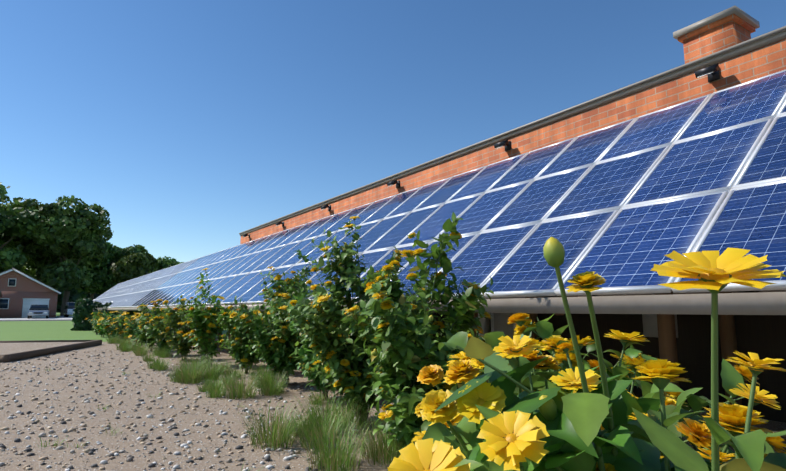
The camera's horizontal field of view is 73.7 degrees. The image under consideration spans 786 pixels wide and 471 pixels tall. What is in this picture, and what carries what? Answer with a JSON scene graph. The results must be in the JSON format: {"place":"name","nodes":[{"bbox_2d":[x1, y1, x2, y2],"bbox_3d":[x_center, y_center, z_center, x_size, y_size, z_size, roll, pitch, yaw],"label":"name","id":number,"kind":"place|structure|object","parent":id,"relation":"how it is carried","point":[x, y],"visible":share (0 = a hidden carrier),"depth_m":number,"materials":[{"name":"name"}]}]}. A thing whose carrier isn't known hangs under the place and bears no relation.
{"place":"outdoors","nodes":[
{"label":"outdoors","id":0,"kind":"place"},
{"bbox_2d":[0,320,71,320],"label":"road","id":1,"kind":"structure","parent":0,"point":[35,320],"depth_m":45.21,"materials":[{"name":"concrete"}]},
{"bbox_2d":[0,316,73,319],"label":"driveway","id":2,"kind":"structure","parent":0,"point":[65,318],"depth_m":55.37,"materials":[{"name":"concrete"}]},
{"bbox_2d":[27,305,48,318],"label":"car","id":3,"kind":"object","parent":2,"relation":"on","point":[38,310],"visible":1,"depth_m":54.71,"materials":[{"name":"grey paint"}]},
{"bbox_2d":[64,302,74,316],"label":"white suv","id":4,"kind":"object","parent":2,"relation":"on","point":[69,308],"visible":0.44,"depth_m":64.05,"materials":[{"name":"white paint"}]},
{"bbox_2d":[0,313,235,341],"bbox_3d":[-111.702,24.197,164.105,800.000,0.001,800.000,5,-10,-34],"label":"lawn","id":5,"kind":"structure","parent":0,"point":[31,330],"depth_m":21.40,"materials":[{"name":"green plant"}]},
{"bbox_2d":[2,244,22,270],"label":"tree","id":6,"kind":"object","parent":5,"relation":"on","point":[17,248],"depth_m":92.72,"materials":[{"name":"green plant"}]},
{"bbox_2d":[0,182,53,272],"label":"tree","id":7,"kind":"object","parent":5,"relation":"on","point":[11,257],"visible":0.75,"depth_m":73.71,"materials":[{"name":"green plant"}]},
{"bbox_2d":[0,268,60,317],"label":"brick house","id":8,"kind":"structure","parent":5,"relation":"on","point":[21,292],"depth_m":60.12,"materials":[{"name":"brown brick"}]},
{"bbox_2d":[0,197,98,288],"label":"tree","id":9,"kind":"object","parent":5,"relation":"on","point":[31,266],"visible":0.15,"depth_m":78.93,"materials":[{"name":"green plant"}]},
{"bbox_2d":[18,195,113,315],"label":"tree","id":10,"kind":"object","parent":5,"relation":"on","point":[78,229],"visible":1,"depth_m":77.35,"materials":[{"name":"green plant"}]},
{"bbox_2d":[73,241,115,299],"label":"tree","id":11,"kind":"object","parent":5,"relation":"on","point":[103,278],"visible":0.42,"depth_m":91.21,"materials":[{"name":"green plant"}]},
{"bbox_2d":[86,310,111,336],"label":"flower bush","id":12,"kind":"object","parent":5,"relation":"on","point":[98,327],"visible":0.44,"depth_m":17.66,"materials":[{"name":"green plant"}]},
{"bbox_2d":[91,311,112,334],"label":"flower bush","id":13,"kind":"object","parent":5,"relation":"on","point":[97,322],"visible":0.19,"depth_m":19.41,"materials":[{"name":"green plant"}]},
{"bbox_2d":[93,311,117,337],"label":"flower bush","id":14,"kind":"object","parent":5,"relation":"on","point":[105,318],"visible":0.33,"depth_m":16.36,"materials":[{"name":"green plant"}]},
{"bbox_2d":[97,244,148,293],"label":"tree","id":15,"kind":"object","parent":5,"relation":"on","point":[115,253],"visible":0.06,"depth_m":99.42,"materials":[{"name":"green plant"}]},
{"bbox_2d":[108,252,158,284],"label":"tree","id":16,"kind":"object","parent":5,"relation":"on","point":[130,267],"visible":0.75,"depth_m":95.20,"materials":[{"name":"green plant"}]},
{"bbox_2d":[56,288,236,312],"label":"distant treeline","id":17,"kind":"object","parent":5,"relation":"on","point":[74,295],"visible":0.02,"depth_m":181.41,"materials":[{"name":"green plant"}]},
{"bbox_2d":[70,296,227,330],"bbox_3d":[-11.493,3.746,25.225,6.695,1.619,1.774,3,-9,-23],"label":"hedge end","id":18,"kind":"object","parent":5,"relation":"on","point":[85,308],"visible":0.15,"depth_m":23.63,"materials":[{"name":"green plant"}]},
{"bbox_2d":[155,259,170,269],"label":"tree","id":19,"kind":"object","parent":5,"relation":"on","point":[162,265],"visible":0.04,"depth_m":117.72,"materials":[{"name":"green plant"}]},
{"bbox_2d":[157,256,179,265],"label":"tree","id":20,"kind":"object","parent":5,"relation":"on","point":[170,261],"depth_m":122.23,"materials":[{"name":"green plant"}]},
{"bbox_2d":[0,339,785,470],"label":"gravel yard","id":21,"kind":"structure","parent":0,"point":[140,463],"depth_m":4.49,"materials":[{"name":"beige gravel"}]},
{"bbox_2d":[0,340,101,362],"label":"raised bed frame","id":22,"kind":"object","parent":21,"relation":"on","point":[10,351],"visible":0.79,"depth_m":11.69,"materials":[{"name":"wood"}]},
{"bbox_2d":[94,312,135,340],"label":"flower bush","id":23,"kind":"object","parent":21,"relation":"on","point":[109,326],"visible":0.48,"depth_m":14.80,"materials":[{"name":"green plant"}]},
{"bbox_2d":[107,309,139,340],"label":"flower bush","id":24,"kind":"object","parent":21,"relation":"on","point":[121,321],"visible":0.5,"depth_m":13.72,"materials":[{"name":"green plant"}]},
{"bbox_2d":[112,313,151,344],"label":"flower bush","id":25,"kind":"object","parent":21,"relation":"on","point":[129,329],"visible":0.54,"depth_m":12.67,"materials":[{"name":"green plant"}]},
{"bbox_2d":[133,303,168,350],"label":"flower bush","id":26,"kind":"object","parent":21,"relation":"on","point":[143,336],"visible":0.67,"depth_m":11.57,"materials":[{"name":"green plant"}]},
{"bbox_2d":[136,299,184,351],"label":"flower bush","id":27,"kind":"object","parent":21,"relation":"on","point":[160,340],"visible":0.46,"depth_m":10.53,"materials":[{"name":"green plant"}]},
{"bbox_2d":[39,367,302,470],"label":"pebbles","id":28,"kind":"object","parent":21,"relation":"on","point":[124,372],"visible":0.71,"depth_m":3.62,"materials":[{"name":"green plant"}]},
{"bbox_2d":[0,348,358,470],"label":"gravel stones","id":29,"kind":"object","parent":21,"relation":"on","point":[112,454],"visible":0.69,"depth_m":4.21,"materials":[{"name":"grey gravel"}]},
{"bbox_2d":[149,295,212,359],"bbox_3d":[-3.958,1.714,9.766,0.960,1.187,0.941,-1,-8,8],"label":"flower bush","id":30,"kind":"object","parent":21,"relation":"on","point":[180,344],"visible":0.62,"depth_m":9.58,"materials":[{"name":"green plant"}]},
{"bbox_2d":[183,268,232,364],"bbox_3d":[-3.026,1.352,8.730,0.990,1.613,0.867,5,-10,-34],"label":"flower bush","id":31,"kind":"object","parent":21,"relation":"on","point":[205,319],"visible":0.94,"depth_m":8.53,"materials":[{"name":"green plant"}]},
{"bbox_2d":[214,304,263,373],"bbox_3d":[-2.130,1.506,7.731,0.873,1.027,0.791,-3,-8,18],"label":"flower bush","id":32,"kind":"object","parent":21,"relation":"on","point":[241,354],"visible":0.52,"depth_m":7.57,"materials":[{"name":"green plant"}]},
{"bbox_2d":[103,334,406,470],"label":"grass tufts","id":33,"kind":"object","parent":21,"relation":"on","point":[326,429],"visible":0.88,"depth_m":3.84,"materials":[{"name":"green plant"}]},
{"bbox_2d":[229,248,319,384],"bbox_3d":[-1.381,1.004,6.526,1.157,1.685,1.431,-1,-8,9],"label":"flower bush","id":34,"kind":"object","parent":21,"relation":"on","point":[276,343],"visible":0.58,"depth_m":6.32,"materials":[{"name":"green plant"}]},
{"bbox_2d":[278,294,335,399],"bbox_3d":[-0.781,1.166,5.545,0.824,1.087,0.897,-6,-10,36],"label":"flower bush","id":35,"kind":"object","parent":21,"relation":"on","point":[305,352],"visible":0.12,"depth_m":5.37,"materials":[{"name":"green plant"}]},
{"bbox_2d":[282,216,444,423],"bbox_3d":[-0.253,0.698,4.395,1.302,1.694,1.179,1,-8,-8],"label":"flower bush","id":36,"kind":"object","parent":21,"relation":"on","point":[326,329],"visible":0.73,"depth_m":4.19,"materials":[{"name":"green plant"}]},
{"bbox_2d":[341,212,493,453],"bbox_3d":[0.172,0.584,3.143,1.001,1.565,0.775,3,-9,-21],"label":"bush","id":37,"kind":"object","parent":21,"relation":"on","point":[393,326],"visible":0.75,"depth_m":3.05,"materials":[{"name":"green plant"}]},
{"bbox_2d":[108,291,785,404],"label":"array support frame","id":38,"kind":"object","parent":21,"relation":"on","point":[665,307],"visible":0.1,"depth_m":3.09,"materials":[{"name":"metal"}]},
{"bbox_2d":[94,257,200,307],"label":"solar array frames","id":39,"kind":"structure","parent":38,"relation":"on","point":[137,287],"depth_m":24.29,"materials":[{"name":"silver metal"}]},
{"bbox_2d":[93,258,198,306],"bbox_3d":[-15.195,3.106,29.321,2.298,1.834,24.760,5,-10,-34],"label":"solar array glass","id":40,"kind":"object","parent":39,"relation":"in","point":[130,296],"visible":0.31,"depth_m":23.47,"materials":[{"name":"blue glass"}]},
{"bbox_2d":[130,69,785,306],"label":"solar panel frames","id":41,"kind":"structure","parent":38,"relation":"on","point":[715,213],"depth_m":4.21,"materials":[{"name":"silver metal"}]},
{"bbox_2d":[131,71,785,305],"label":"solar panels","id":42,"kind":"object","parent":41,"relation":"in","point":[632,246],"visible":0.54,"depth_m":4.29,"materials":[{"name":"blue glass"}]},
{"bbox_2d":[266,297,677,352],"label":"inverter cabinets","id":43,"kind":"object","parent":21,"relation":"on","point":[499,322],"visible":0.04,"depth_m":6.68,"materials":[{"name":"white paint"}]},
{"bbox_2d":[457,335,549,470],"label":"flower bush","id":44,"kind":"object","parent":21,"relation":"on","point":[511,443],"visible":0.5,"depth_m":0.49,"materials":[{"name":"yellow plant"}]},
{"bbox_2d":[387,313,703,470],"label":"flower bush","id":45,"kind":"object","parent":21,"relation":"on","point":[436,447],"visible":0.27,"depth_m":0.64,"materials":[{"name":"yellow plant"}]},
{"bbox_2d":[434,237,710,470],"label":"flower bush","id":46,"kind":"object","parent":21,"relation":"on","point":[585,416],"visible":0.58,"depth_m":0.54,"materials":[{"name":"green plant"}]},
{"bbox_2d":[520,321,656,396],"bbox_3d":[0.548,0.735,1.799,0.619,0.888,0.604,5,-10,-34],"label":"foliage","id":47,"kind":"object","parent":21,"relation":"on","point":[631,352],"visible":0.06,"depth_m":1.74,"materials":[{"name":"green plant"}]},
{"bbox_2d":[429,330,785,468],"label":"flower bush","id":48,"kind":"object","parent":21,"relation":"on","point":[693,430],"visible":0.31,"depth_m":0.95,"materials":[{"name":"yellow plant"}]},
{"bbox_2d":[602,248,785,470],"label":"flower bush","id":49,"kind":"object","parent":21,"relation":"on","point":[714,273],"visible":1,"depth_m":0.42,"materials":[{"name":"yellow plant"}]},
{"bbox_2d":[0,0,785,262],"label":"sky","id":50,"kind":"structure","parent":0,"point":[197,125],"materials":[{"name":"blue"}]},
{"bbox_2d":[239,26,785,422],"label":"brick building","id":51,"kind":"structure","parent":0,"point":[763,336],"depth_m":5.46,"materials":[{"name":"brick"}]},
{"bbox_2d":[242,63,719,237],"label":"wall lights","id":52,"kind":"object","parent":51,"relation":"attached to","point":[712,72],"depth_m":5.02,"materials":[{"name":"grey metal"}]},
{"bbox_2d":[673,6,759,63],"bbox_3d":[3.389,-1.759,5.450,0.530,0.990,0.610,5,-10,-34],"label":"chimney","id":53,"kind":"object","parent":51,"relation":"on","point":[726,28],"visible":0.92,"depth_m":5.32,"materials":[{"name":"brick"}]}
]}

